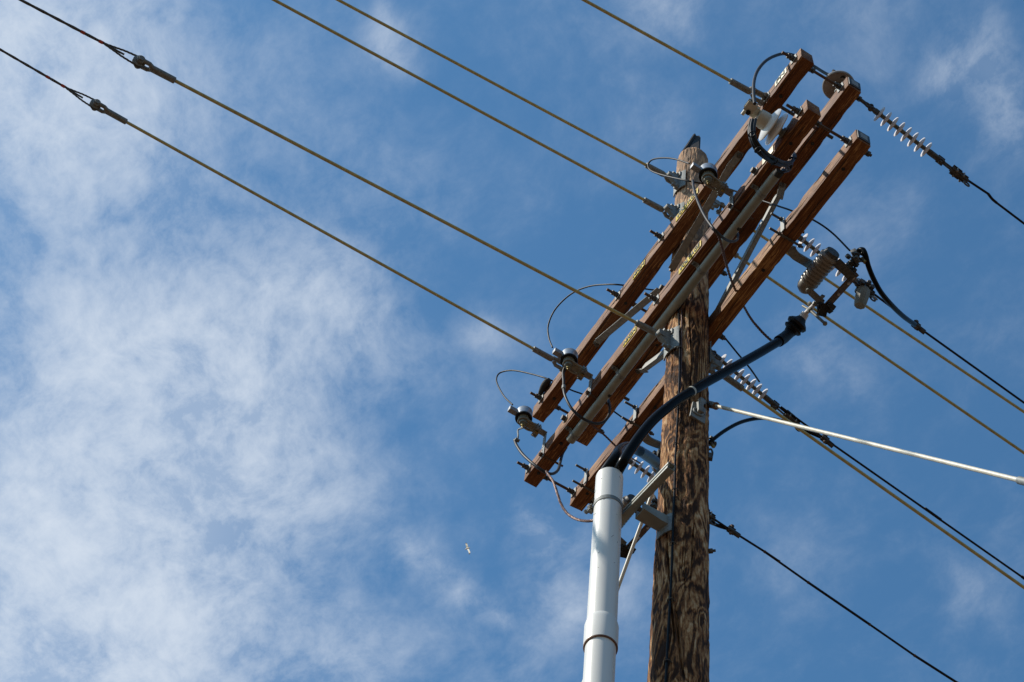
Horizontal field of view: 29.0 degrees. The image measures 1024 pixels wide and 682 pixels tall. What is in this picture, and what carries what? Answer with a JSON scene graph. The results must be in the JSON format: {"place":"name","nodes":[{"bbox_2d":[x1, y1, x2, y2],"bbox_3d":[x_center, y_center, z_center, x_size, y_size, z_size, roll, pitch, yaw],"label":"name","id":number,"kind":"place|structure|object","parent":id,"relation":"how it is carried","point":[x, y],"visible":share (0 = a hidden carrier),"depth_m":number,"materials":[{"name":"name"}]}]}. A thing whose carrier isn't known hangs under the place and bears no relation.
{"place":"outdoors","nodes":[
{"label":"outdoors","id":0,"kind":"place"},
{"bbox_2d":[0,0,1023,681],"label":"sky","id":1,"kind":"structure","parent":0,"point":[238,444],"materials":[{"name":"blue"}]},
{"bbox_2d":[712,350,779,409],"bbox_3d":[1.464,0.230,12.653,0.634,0.156,0.103,35,-61,-15],"label":"strain insulator","id":2,"kind":"object","parent":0,"point":[774,404],"visible":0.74,"depth_m":12.65,"materials":[{"name":"grey ceramic"}]},
{"bbox_2d":[780,406,1023,579],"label":"line wire","id":3,"kind":"object","parent":2,"relation":"attached to","point":[911,499],"visible":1,"depth_m":12.79,"materials":[{"name":"black rubber"}]},
{"bbox_2d":[776,406,799,431],"bbox_3d":[1.766,0.490,12.689,0.225,0.139,0.058,35,-61,-15],"label":"strain clamp","id":4,"kind":"object","parent":3,"relation":"attached to","point":[790,417],"visible":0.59,"depth_m":12.69,"materials":[{"name":"metal"}]},
{"bbox_2d":[820,434,833,447],"bbox_3d":[2.031,0.641,12.737,0.102,0.107,0.036,35,-61,-15],"label":"wire connector","id":5,"kind":"object","parent":3,"relation":"attached to","point":[824,439],"visible":0.94,"depth_m":12.72,"materials":[{"name":"metal"}]},
{"bbox_3d":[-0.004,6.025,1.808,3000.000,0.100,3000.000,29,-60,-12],"label":"ground","id":6,"kind":"structure","parent":0,"visible":0},
{"bbox_2d":[583,467,622,681],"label":"riser pipe","id":7,"kind":"object","parent":6,"relation":"on","point":[601,637],"visible":0.99,"depth_m":9.22,"materials":[{"name":"white plastic"}]},
{"bbox_2d":[584,494,622,513],"bbox_3d":[0.467,0.831,9.852,0.164,0.040,0.163,29,-60,-12],"label":"pipe strap","id":8,"kind":"object","parent":7,"relation":"attached to","point":[590,509],"visible":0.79,"depth_m":9.83,"materials":[{"name":"metal"}]},
{"bbox_2d":[600,442,660,469],"bbox_3d":[0.670,0.717,10.493,0.128,1.127,0.655,-24,-64,19],"label":"riser cable","id":9,"kind":"object","parent":7,"relation":"attached to","point":[652,459],"visible":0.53,"depth_m":10.72,"materials":[{"name":"black rubber"}]},
{"bbox_2d":[614,328,794,473],"bbox_3d":[1.100,0.318,10.784,1.042,2.117,0.202,15,-58,-3],"label":"riser cable","id":10,"kind":"object","parent":7,"relation":"attached to","point":[785,336],"visible":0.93,"depth_m":10.65,"materials":[{"name":"black rubber"}]},
{"bbox_2d":[785,294,826,335],"bbox_3d":[1.751,-0.146,11.675,0.132,0.283,0.349,37,-62,-16],"label":"cable terminator","id":11,"kind":"object","parent":10,"relation":"attached to","point":[796,325],"visible":0.95,"depth_m":11.69,"materials":[{"name":"black rubber"}]},
{"bbox_2d":[647,134,715,681],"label":"utility pole","id":12,"kind":"object","parent":6,"relation":"on","point":[689,652],"visible":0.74,"depth_m":9.93,"materials":[{"name":"brown wood"}]},
{"bbox_2d":[132,55,661,342],"bbox_3d":[-0.544,-0.749,10.988,3.430,0.275,0.087,29,-60,-12],"label":"guy strain rod","id":13,"kind":"object","parent":12,"relation":"attached to","point":[139,60],"visible":0.83,"depth_m":10.91,"materials":[{"name":"metal"}]},
{"bbox_2d":[19,0,144,66],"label":"steel guy wire","id":14,"kind":"object","parent":13,"relation":"attached to","point":[114,49],"visible":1,"depth_m":10.48,"materials":[{"name":"black metal"}]},
{"bbox_2d":[272,0,671,221],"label":"guy strain rod","id":15,"kind":"object","parent":12,"relation":"attached to","point":[652,204],"visible":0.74,"depth_m":12.29,"materials":[{"name":"metal"}]},
{"bbox_2d":[582,467,659,681],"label":"guy strain rod","id":16,"kind":"object","parent":12,"relation":"attached to","point":[633,545],"visible":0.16,"depth_m":10.22,"materials":[{"name":"metal"}]},
{"bbox_2d":[621,462,674,540],"bbox_3d":[0.726,0.813,9.762,0.218,0.170,0.502,29,-60,-12],"label":"standoff bracket","id":17,"kind":"object","parent":12,"relation":"attached to","point":[659,522],"visible":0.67,"depth_m":9.78,"materials":[{"name":"grey metal"}]},
{"bbox_2d":[655,325,679,360],"bbox_3d":[0.872,-0.011,11.298,0.122,0.220,0.135,29,-60,-12],"label":"guy attachment","id":18,"kind":"object","parent":12,"relation":"attached to","point":[669,339],"visible":1,"depth_m":11.27,"materials":[{"name":"metal"}]},
{"bbox_2d":[524,100,820,486],"bbox_3d":[0.891,-0.210,11.662,0.099,0.125,3.050,29,-60,-12],"label":"crossarm","id":19,"kind":"object","parent":12,"relation":"attached to","point":[798,130],"visible":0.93,"depth_m":11.53,"materials":[{"name":"brown wood"}]},
{"bbox_2d":[507,405,562,466],"bbox_3d":[0.154,0.588,12.349,0.422,0.356,0.111,29,-60,-12],"label":"surge arrester","id":20,"kind":"object","parent":19,"relation":"attached to","point":[522,415],"visible":1,"depth_m":12.39,"materials":[{"name":"metal"}]},
{"bbox_2d":[514,427,523,442],"bbox_3d":[0.040,0.573,12.209,0.040,0.172,0.059,29,-60,-12],"label":"terminal strip","id":21,"kind":"object","parent":20,"relation":"attached to","point":[517,439],"visible":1,"depth_m":12.16,"materials":[{"name":"metal"}]},
{"bbox_2d":[513,439,567,474],"bbox_3d":[0.197,0.709,12.013,0.349,0.629,0.242,29,-60,-12],"label":"ground lead","id":22,"kind":"object","parent":20,"relation":"hanging from","point":[534,464],"visible":0.95,"depth_m":11.87,"materials":[{"name":"grey metal"}]},
{"bbox_2d":[545,470,592,522],"bbox_3d":[0.372,0.854,11.114,0.024,1.039,0.653,40,-63,-18],"label":"ground lead","id":23,"kind":"object","parent":22,"relation":"hanging from","point":[561,503],"visible":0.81,"depth_m":11.16,"materials":[{"name":"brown metal"}]},
{"bbox_2d":[496,370,660,449],"bbox_3d":[0.429,0.406,12.988,1.242,1.311,0.255,-5,-59,9],"label":"jumper wire","id":24,"kind":"object","parent":20,"relation":"attached to","point":[619,415],"visible":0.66,"depth_m":13.25,"materials":[{"name":"grey metal"}]},
{"bbox_2d":[560,415,585,430],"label":"short bolt","id":25,"kind":"object","parent":19,"relation":"attached to","point":[564,418],"visible":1,"depth_m":12.17,"materials":[{"name":"metal"}]},
{"bbox_2d":[552,347,607,404],"bbox_3d":[0.431,0.212,12.058,0.422,0.310,0.111,29,-60,-12],"label":"surge arrester","id":26,"kind":"object","parent":19,"relation":"attached to","point":[568,357],"visible":1,"depth_m":12.09,"materials":[{"name":"metal"}]},
{"bbox_2d":[562,367,610,424],"bbox_3d":[0.450,0.356,11.891,0.338,0.565,0.100,29,-60,-12],"label":"ground lead","id":27,"kind":"object","parent":26,"relation":"hanging from","point":[579,415],"visible":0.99,"depth_m":11.75,"materials":[{"name":"black rubber"}]},
{"bbox_2d":[588,423,640,463],"bbox_3d":[0.566,0.628,11.622,0.369,0.319,0.147,17,-58,-5],"label":"ground lead","id":28,"kind":"object","parent":27,"relation":"hanging from","point":[602,433],"visible":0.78,"depth_m":11.71,"materials":[{"name":"grey metal"}]},
{"bbox_2d":[623,326,636,347],"bbox_3d":[0.702,-0.028,11.784,0.006,0.066,0.143,29,-60,-12],"label":"warning sign","id":29,"kind":"object","parent":19,"relation":"attached to","point":[630,335],"visible":0.94,"depth_m":11.78,"materials":[{"name":"yellow plastic"}]},
{"bbox_2d":[564,169,778,443],"bbox_3d":[0.903,-0.173,11.575,0.109,0.064,2.202,29,-60,-12],"label":"grey conduit tube","id":30,"kind":"object","parent":19,"relation":"attached to","point":[715,253],"visible":1,"depth_m":11.52,"materials":[{"name":"plastic"}]},
{"bbox_2d":[691,179,738,242],"bbox_3d":[1.180,-0.781,11.405,0.278,1.077,0.272,5,-58,3],"label":"ground lead","id":31,"kind":"object","parent":30,"relation":"hanging from","point":[709,222],"visible":0.93,"depth_m":11.12,"materials":[{"name":"grey metal"}]},
{"bbox_2d":[773,168,783,178],"bbox_3d":[1.482,-0.933,11.005,0.052,0.052,0.032,29,-60,-12],"label":"tube bung","id":32,"kind":"object","parent":30,"relation":"attached to","point":[778,173],"visible":1,"depth_m":10.99,"materials":[{"name":"grey plastic"}]},
{"bbox_2d":[644,292,725,339],"bbox_3d":[1.026,-0.146,11.706,0.572,0.065,0.065,29,-60,-12],"label":"double arming bolt","id":33,"kind":"object","parent":19,"relation":"attached to","point":[654,299],"visible":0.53,"depth_m":11.65,"materials":[{"name":"metal"}]},
{"bbox_2d":[679,240,700,273],"bbox_3d":[1.031,-0.485,11.464,0.006,0.066,0.234,29,-60,-12],"label":"warning sign","id":34,"kind":"object","parent":19,"relation":"attached to","point":[690,256],"visible":1,"depth_m":11.45,"materials":[{"name":"yellow plastic"}]},
{"bbox_2d":[690,162,753,220],"bbox_3d":[1.207,-0.861,11.291,0.422,0.286,0.111,29,-60,-12],"label":"surge arrester","id":35,"kind":"object","parent":19,"relation":"attached to","point":[707,174],"visible":1,"depth_m":11.31,"materials":[{"name":"metal"}]},
{"bbox_2d":[750,167,777,184],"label":"short bolt","id":36,"kind":"object","parent":19,"relation":"attached to","point":[753,170],"visible":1,"depth_m":11.12,"materials":[{"name":"metal"}]},
{"bbox_2d":[741,98,787,144],"bbox_3d":[1.400,-1.224,10.999,0.275,0.216,0.212,29,-60,-12],"label":"post insulator","id":37,"kind":"object","parent":19,"relation":"attached to","point":[770,125],"visible":0.98,"depth_m":10.96,"materials":[{"name":"ceramic"}]},
{"bbox_2d":[748,118,797,172],"bbox_3d":[1.446,-1.079,10.868,0.149,0.818,0.557,-18,-62,16],"label":"cable bundle","id":38,"kind":"object","parent":37,"relation":"hanging from","point":[762,152],"visible":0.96,"depth_m":10.58,"materials":[{"name":"black rubber"}]},
{"bbox_2d":[762,146,772,164],"bbox_3d":[1.432,-1.041,11.073,0.003,0.070,0.106,29,-60,-12],"label":"marker sign","id":39,"kind":"object","parent":19,"relation":"attached to","point":[770,151],"visible":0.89,"depth_m":11.07,"materials":[{"name":"beige plastic"}]},
{"bbox_2d":[786,103,871,156],"bbox_3d":[1.763,-1.171,10.989,0.572,0.065,0.065,29,-60,-12],"label":"double arming bolt","id":40,"kind":"object","parent":19,"relation":"attached to","point":[844,139],"visible":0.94,"depth_m":10.98,"materials":[{"name":"metal"}]},
{"bbox_2d":[532,48,813,422],"bbox_3d":[0.950,-0.588,12.287,0.098,0.128,3.050,29,-60,-12],"label":"crossarm","id":41,"kind":"object","parent":12,"relation":"attached to","point":[675,232],"visible":0.8,"depth_m":12.24,"materials":[{"name":"brown wood"}]},
{"bbox_2d":[538,378,550,394],"bbox_3d":[0.202,0.310,13.013,0.054,0.054,0.171,29,-60,-12],"label":"insulator","id":42,"kind":"object","parent":41,"relation":"on","point":[545,384],"visible":1,"depth_m":12.98,"materials":[{"name":"black ceramic"}]},
{"bbox_2d":[530,392,604,433],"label":"double arming bolt","id":43,"kind":"object","parent":41,"relation":"attached to","point":[540,398],"visible":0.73,"depth_m":12.99,"materials":[{"name":"metal"}]},
{"bbox_2d":[553,356,629,400],"bbox_3d":[0.507,0.244,12.853,0.600,0.079,0.079,29,-60,-12],"label":"eye bolt","id":44,"kind":"object","parent":41,"relation":"attached to","point":[558,362],"visible":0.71,"depth_m":12.80,"materials":[{"name":"metal"}]},
{"bbox_2d":[89,99,562,371],"bbox_3d":[-1.113,-0.645,12.456,3.438,0.098,0.087,29,-60,-12],"label":"guy strain rod","id":45,"kind":"object","parent":44,"relation":"attached to","point":[97,104],"visible":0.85,"depth_m":12.41,"materials":[{"name":"metal"}]},
{"bbox_2d":[0,48,99,109],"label":"steel guy wire","id":46,"kind":"object","parent":45,"relation":"attached to","point":[73,92],"visible":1,"depth_m":12.07,"materials":[{"name":"black metal"}]},
{"bbox_2d":[606,288,646,311],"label":"double arming bolt","id":47,"kind":"object","parent":41,"relation":"attached to","point":[615,294],"visible":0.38,"depth_m":12.51,"materials":[{"name":"metal"}]},
{"bbox_2d":[592,284,664,347],"bbox_3d":[0.711,-0.154,12.275,0.063,0.426,0.817,29,-60,-12],"label":"crossarm brace","id":48,"kind":"object","parent":41,"relation":"attached to","point":[621,321],"visible":0.87,"depth_m":12.27,"materials":[{"name":"metal"}]},
{"bbox_2d":[633,259,644,279],"bbox_3d":[0.792,-0.447,12.370,0.006,0.066,0.135,29,-60,-12],"label":"warning sign","id":49,"kind":"object","parent":41,"relation":"attached to","point":[640,267],"visible":1,"depth_m":12.36,"materials":[{"name":"yellow plastic"}]},
{"bbox_2d":[676,188,697,221],"bbox_3d":[1.070,-0.835,12.105,0.006,0.066,0.245,29,-60,-12],"label":"warning sign","id":50,"kind":"object","parent":41,"relation":"attached to","point":[683,209],"visible":0.93,"depth_m":12.10,"materials":[{"name":"yellow plastic"}]},
{"bbox_2d":[649,230,727,275],"bbox_3d":[1.101,-0.549,12.319,0.571,0.065,0.065,29,-60,-12],"label":"double arming bolt","id":51,"kind":"object","parent":41,"relation":"attached to","point":[659,236],"visible":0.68,"depth_m":12.26,"materials":[{"name":"metal"}]},
{"bbox_2d":[668,151,743,271],"bbox_3d":[1.157,-0.778,11.873,0.064,0.366,0.768,29,-60,-12],"label":"crossarm brace","id":52,"kind":"object","parent":41,"relation":"attached to","point":[707,206],"visible":1,"depth_m":11.86,"materials":[{"name":"metal"}]},
{"bbox_2d":[775,68,786,86],"bbox_3d":[1.580,-1.553,11.631,0.006,0.066,0.116,29,-60,-12],"label":"marker sign","id":53,"kind":"object","parent":41,"relation":"attached to","point":[780,77],"visible":1,"depth_m":11.62,"materials":[{"name":"beige plastic"}]},
{"bbox_2d":[749,86,833,138],"bbox_3d":[1.656,-1.353,11.734,0.600,0.079,0.079,29,-60,-12],"label":"eye bolt","id":54,"kind":"object","parent":41,"relation":"attached to","point":[783,108],"visible":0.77,"depth_m":11.71,"materials":[{"name":"metal"}]},
{"bbox_2d":[581,0,767,105],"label":"guy strain rod","id":55,"kind":"object","parent":54,"relation":"attached to","point":[741,87],"visible":0.92,"depth_m":11.53,"materials":[{"name":"metal"}]},
{"bbox_2d":[664,308,682,681],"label":"pole ground wire","id":56,"kind":"object","parent":12,"relation":"attached to","point":[673,490],"visible":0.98,"depth_m":9.81,"materials":[{"name":"metal"}]},
{"bbox_2d":[663,202,684,220],"bbox_3d":[1.018,-0.818,12.602,0.120,0.220,0.124,29,-60,-12],"label":"guy attachment","id":57,"kind":"object","parent":12,"relation":"attached to","point":[672,210],"visible":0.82,"depth_m":12.59,"materials":[{"name":"metal"}]},
{"bbox_2d":[666,169,685,196],"bbox_3d":[1.061,-1.059,12.991,0.120,0.220,0.121,29,-60,-12],"label":"guy attachment","id":58,"kind":"object","parent":12,"relation":"attached to","point":[676,184],"visible":0.89,"depth_m":12.96,"materials":[{"name":"metal"}]},
{"bbox_2d":[336,0,672,186],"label":"guy strain rod","id":59,"kind":"object","parent":58,"relation":"attached to","point":[655,169],"visible":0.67,"depth_m":12.72,"materials":[{"name":"metal"}]},
{"bbox_2d":[680,308,681,388],"bbox_3d":[0.955,0.037,11.173,0.020,0.864,0.010,-31,-66,22],"label":"thin pole wire","id":60,"kind":"object","parent":12,"relation":"attached to","point":[681,347],"visible":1,"depth_m":11.16,"materials":[{"name":"brown metal"}]},
{"bbox_2d":[689,397,706,424],"bbox_3d":[1.038,0.366,10.726,0.085,0.363,0.187,-22,-63,18],"label":"guy attachment","id":61,"kind":"object","parent":12,"relation":"attached to","point":[698,411],"visible":0.99,"depth_m":10.60,"materials":[{"name":"metal"}]},
{"bbox_2d":[709,509,715,525],"bbox_3d":[1.264,1.141,13.153,0.225,0.139,0.059,29,-60,-12],"label":"strain clamp","id":62,"kind":"object","parent":12,"relation":"attached to","point":[712,517],"visible":0.43,"depth_m":13.15,"materials":[{"name":"metal"}]},
{"bbox_2d":[714,519,957,681],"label":"line wire","id":63,"kind":"object","parent":62,"relation":"attached to","point":[844,607],"visible":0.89,"depth_m":13.27,"materials":[{"name":"black metal"}]},
{"bbox_2d":[628,457,654,482],"bbox_3d":[0.939,0.907,13.137,0.634,0.156,0.110,29,-60,-12],"label":"strain insulator","id":64,"kind":"object","parent":63,"relation":"attached to","point":[632,463],"visible":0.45,"depth_m":13.11,"materials":[{"name":"grey ceramic"}]},
{"bbox_2d":[709,520,726,529],"bbox_3d":[1.273,1.192,13.077,0.446,0.233,0.044,37,-62,-16],"label":"jumper cable","id":65,"kind":"object","parent":63,"relation":"attached to","point":[719,526],"visible":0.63,"depth_m":13.18,"materials":[{"name":"black rubber"}]},
{"bbox_2d":[726,524,740,538],"bbox_3d":[1.481,1.271,13.202,0.102,0.107,0.037,29,-60,-12],"label":"wire connector","id":66,"kind":"object","parent":63,"relation":"attached to","point":[731,530],"visible":1,"depth_m":13.19,"materials":[{"name":"metal"}]},
{"bbox_2d":[709,341,722,372],"bbox_3d":[1.155,0.131,11.399,0.118,0.220,0.135,29,-60,-12],"label":"guy attachment","id":67,"kind":"object","parent":12,"relation":"attached to","point":[712,367],"visible":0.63,"depth_m":11.38,"materials":[{"name":"metal"}]},
{"bbox_2d":[710,358,1023,588],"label":"guy strain rod","id":68,"kind":"object","parent":67,"relation":"attached to","point":[733,382],"visible":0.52,"depth_m":11.39,"materials":[{"name":"metal"}]},
{"bbox_2d":[711,199,720,209],"bbox_3d":[1.321,-0.913,13.061,0.116,0.220,0.121,29,-60,-12],"label":"guy attachment","id":69,"kind":"object","parent":12,"relation":"attached to","point":[717,204],"visible":0.26,"depth_m":13.04,"materials":[{"name":"metal"}]},
{"bbox_2d":[716,202,1023,412],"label":"power line","id":70,"kind":"object","parent":69,"relation":"attached to","point":[719,211],"visible":0.53,"depth_m":13.19,"materials":[{"name":"metal"}]},
{"bbox_2d":[576,77,860,445],"bbox_3d":[1.236,-0.431,12.352,0.097,0.126,3.058,29,-60,-12],"label":"crossarm","id":71,"kind":"object","parent":12,"relation":"attached to","point":[836,107],"visible":0.46,"depth_m":12.03,"materials":[{"name":"brown wood"}]},
{"bbox_2d":[636,349,663,373],"bbox_3d":[1.000,0.047,12.298,0.062,0.551,0.849,29,-60,-12],"label":"crossarm brace","id":72,"kind":"object","parent":71,"relation":"attached to","point":[653,361],"visible":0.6,"depth_m":12.53,"materials":[{"name":"metal"}]},
{"bbox_2d":[547,284,759,381],"bbox_3d":[0.841,-0.110,12.509,1.392,1.117,0.455,-6,-59,10],"label":"jumper wire","id":73,"kind":"object","parent":71,"relation":"attached to","point":[729,343],"visible":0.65,"depth_m":12.85,"materials":[{"name":"black rubber"}]},
{"bbox_2d":[715,181,785,308],"bbox_3d":[1.432,-0.543,11.853,0.062,0.608,0.745,29,-60,-12],"label":"crossarm brace","id":74,"kind":"object","parent":71,"relation":"attached to","point":[778,196],"visible":0.8,"depth_m":11.85,"materials":[{"name":"metal"}]},
{"bbox_2d":[782,51,861,101],"bbox_3d":[1.824,-1.554,11.615,0.571,0.065,0.065,29,-60,-12],"label":"double arming bolt","id":75,"kind":"object","parent":71,"relation":"attached to","point":[836,85],"visible":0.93,"depth_m":11.60,"materials":[{"name":"metal"}]},
{"bbox_2d":[858,97,944,165],"bbox_3d":[2.300,-1.240,11.678,0.634,0.156,0.103,32,-60,-13],"label":"strain insulator","id":76,"kind":"object","parent":75,"relation":"attached to","point":[936,157],"visible":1,"depth_m":11.66,"materials":[{"name":"grey ceramic"}]},
{"bbox_2d":[942,162,969,186],"bbox_3d":[2.617,-0.995,11.703,0.225,0.139,0.061,29,-60,-12],"label":"strain clamp","id":77,"kind":"object","parent":76,"relation":"attached to","point":[957,173],"visible":1,"depth_m":11.71,"materials":[{"name":"metal"}]},
{"bbox_2d":[968,180,1023,224],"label":"line wire","id":78,"kind":"object","parent":77,"relation":"attached to","point":[995,201],"visible":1,"depth_m":11.75,"materials":[{"name":"black metal"}]},
{"bbox_2d":[822,69,853,98],"bbox_3d":[1.949,-1.533,11.806,0.196,0.244,0.196,29,-60,-12],"label":"pin insulator","id":79,"kind":"object","parent":71,"relation":"attached to","point":[829,89],"visible":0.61,"depth_m":11.79,"materials":[{"name":"brown ceramic"}]},
{"bbox_2d":[752,52,844,104],"bbox_3d":[1.633,-1.471,11.405,0.657,1.370,0.160,29,-60,-12],"label":"jumper cable","id":80,"kind":"object","parent":79,"relation":"attached to","point":[767,60],"visible":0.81,"depth_m":11.48,"materials":[{"name":"black rubber"}]},
{"bbox_2d":[570,130,870,510],"bbox_3d":[1.178,-0.055,11.729,0.098,0.126,3.058,29,-60,-12],"label":"crossarm","id":81,"kind":"object","parent":12,"relation":"attached to","point":[838,169],"visible":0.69,"depth_m":11.43,"materials":[{"name":"brown wood"}]},
{"bbox_2d":[517,461,593,503],"bbox_3d":[0.278,0.894,12.434,0.572,0.065,0.065,29,-60,-12],"label":"double arming bolt","id":82,"kind":"object","parent":81,"relation":"attached to","point":[571,491],"visible":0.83,"depth_m":12.43,"materials":[{"name":"metal"}]},
{"bbox_2d":[572,464,657,558],"bbox_3d":[0.604,1.059,12.463,0.632,0.295,0.397,29,-60,-12],"label":"bracket","id":83,"kind":"object","parent":81,"relation":"attached to","point":[624,547],"visible":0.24,"depth_m":12.47,"materials":[{"name":"metal"}]},
{"bbox_2d":[622,401,716,472],"bbox_3d":[0.895,0.654,12.180,0.632,0.295,0.397,29,-60,-12],"label":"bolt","id":84,"kind":"object","parent":81,"relation":"attached to","point":[649,440],"visible":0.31,"depth_m":12.18,"materials":[{"name":"metal"}]},
{"bbox_2d":[709,416,819,444],"bbox_3d":[1.575,0.626,12.520,0.956,0.758,0.167,18,-58,-5],"label":"jumper cable","id":85,"kind":"object","parent":84,"relation":"attached to","point":[725,430],"visible":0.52,"depth_m":12.48,"materials":[{"name":"black rubber"}]},
{"bbox_2d":[711,228,772,340],"bbox_3d":[1.308,-0.311,11.412,0.101,0.582,1.116,-16,-61,15],"label":"ground lead","id":86,"kind":"object","parent":81,"relation":"hanging from","point":[735,290],"visible":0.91,"depth_m":11.40,"materials":[{"name":"brown metal"}]},
{"bbox_2d":[769,212,865,316],"bbox_3d":[1.691,-0.452,11.405,0.632,0.295,0.397,29,-60,-12],"label":"disconnect switch","id":87,"kind":"object","parent":81,"relation":"attached to","point":[822,264],"visible":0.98,"depth_m":11.42,"materials":[{"name":"metal"}]},
{"bbox_2d":[647,157,850,250],"bbox_3d":[1.399,-0.904,11.925,1.207,1.293,0.291,0,-58,6],"label":"jumper wire","id":88,"kind":"object","parent":87,"relation":"attached to","point":[836,236],"visible":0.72,"depth_m":11.97,"materials":[{"name":"grey metal"}]},
{"bbox_2d":[856,247,916,326],"bbox_3d":[2.240,-0.298,11.717,0.075,0.411,0.806,-27,-65,21],"label":"jumper cable","id":89,"kind":"object","parent":87,"relation":"attached to","point":[891,304],"visible":1,"depth_m":11.53,"materials":[{"name":"black rubber"}]},
{"bbox_2d":[797,233,861,286],"bbox_3d":[1.916,-0.518,12.151,0.634,0.156,0.103,33,-61,-14],"label":"strain insulator","id":90,"kind":"object","parent":81,"relation":"attached to","point":[801,239],"visible":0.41,"depth_m":12.13,"materials":[{"name":"grey ceramic"}]},
{"bbox_2d":[853,281,875,301],"bbox_3d":[2.148,-0.327,12.168,0.224,0.139,0.062,29,-60,-12],"label":"strain clamp","id":91,"kind":"object","parent":90,"relation":"attached to","point":[873,294],"visible":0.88,"depth_m":12.16,"materials":[{"name":"metal"}]},
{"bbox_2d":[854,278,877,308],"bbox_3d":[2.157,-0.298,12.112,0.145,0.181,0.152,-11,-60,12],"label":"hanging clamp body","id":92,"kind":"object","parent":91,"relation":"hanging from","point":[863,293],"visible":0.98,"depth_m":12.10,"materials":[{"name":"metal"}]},
{"bbox_2d":[875,294,1023,403],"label":"line wire","id":93,"kind":"object","parent":91,"relation":"attached to","point":[964,360],"visible":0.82,"depth_m":12.26,"materials":[{"name":"black metal"}]},
{"bbox_2d":[911,320,925,334],"bbox_3d":[2.516,-0.087,12.236,0.102,0.107,0.036,33,-61,-14],"label":"wire connector","id":94,"kind":"object","parent":93,"relation":"attached to","point":[920,329],"visible":0.72,"depth_m":12.22,"materials":[{"name":"metal"}]},
{"bbox_2d":[707,401,1023,485],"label":"guy strain rod","id":95,"kind":"object","parent":12,"relation":"attached to","point":[1019,480],"visible":0.95,"depth_m":8.90,"materials":[{"name":"metal"}]},
{"bbox_2d":[734,253,1023,453],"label":"guy strain rod","id":96,"kind":"object","parent":12,"relation":"attached to","point":[895,364],"visible":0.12,"depth_m":12.73,"materials":[{"name":"metal"}]}
]}

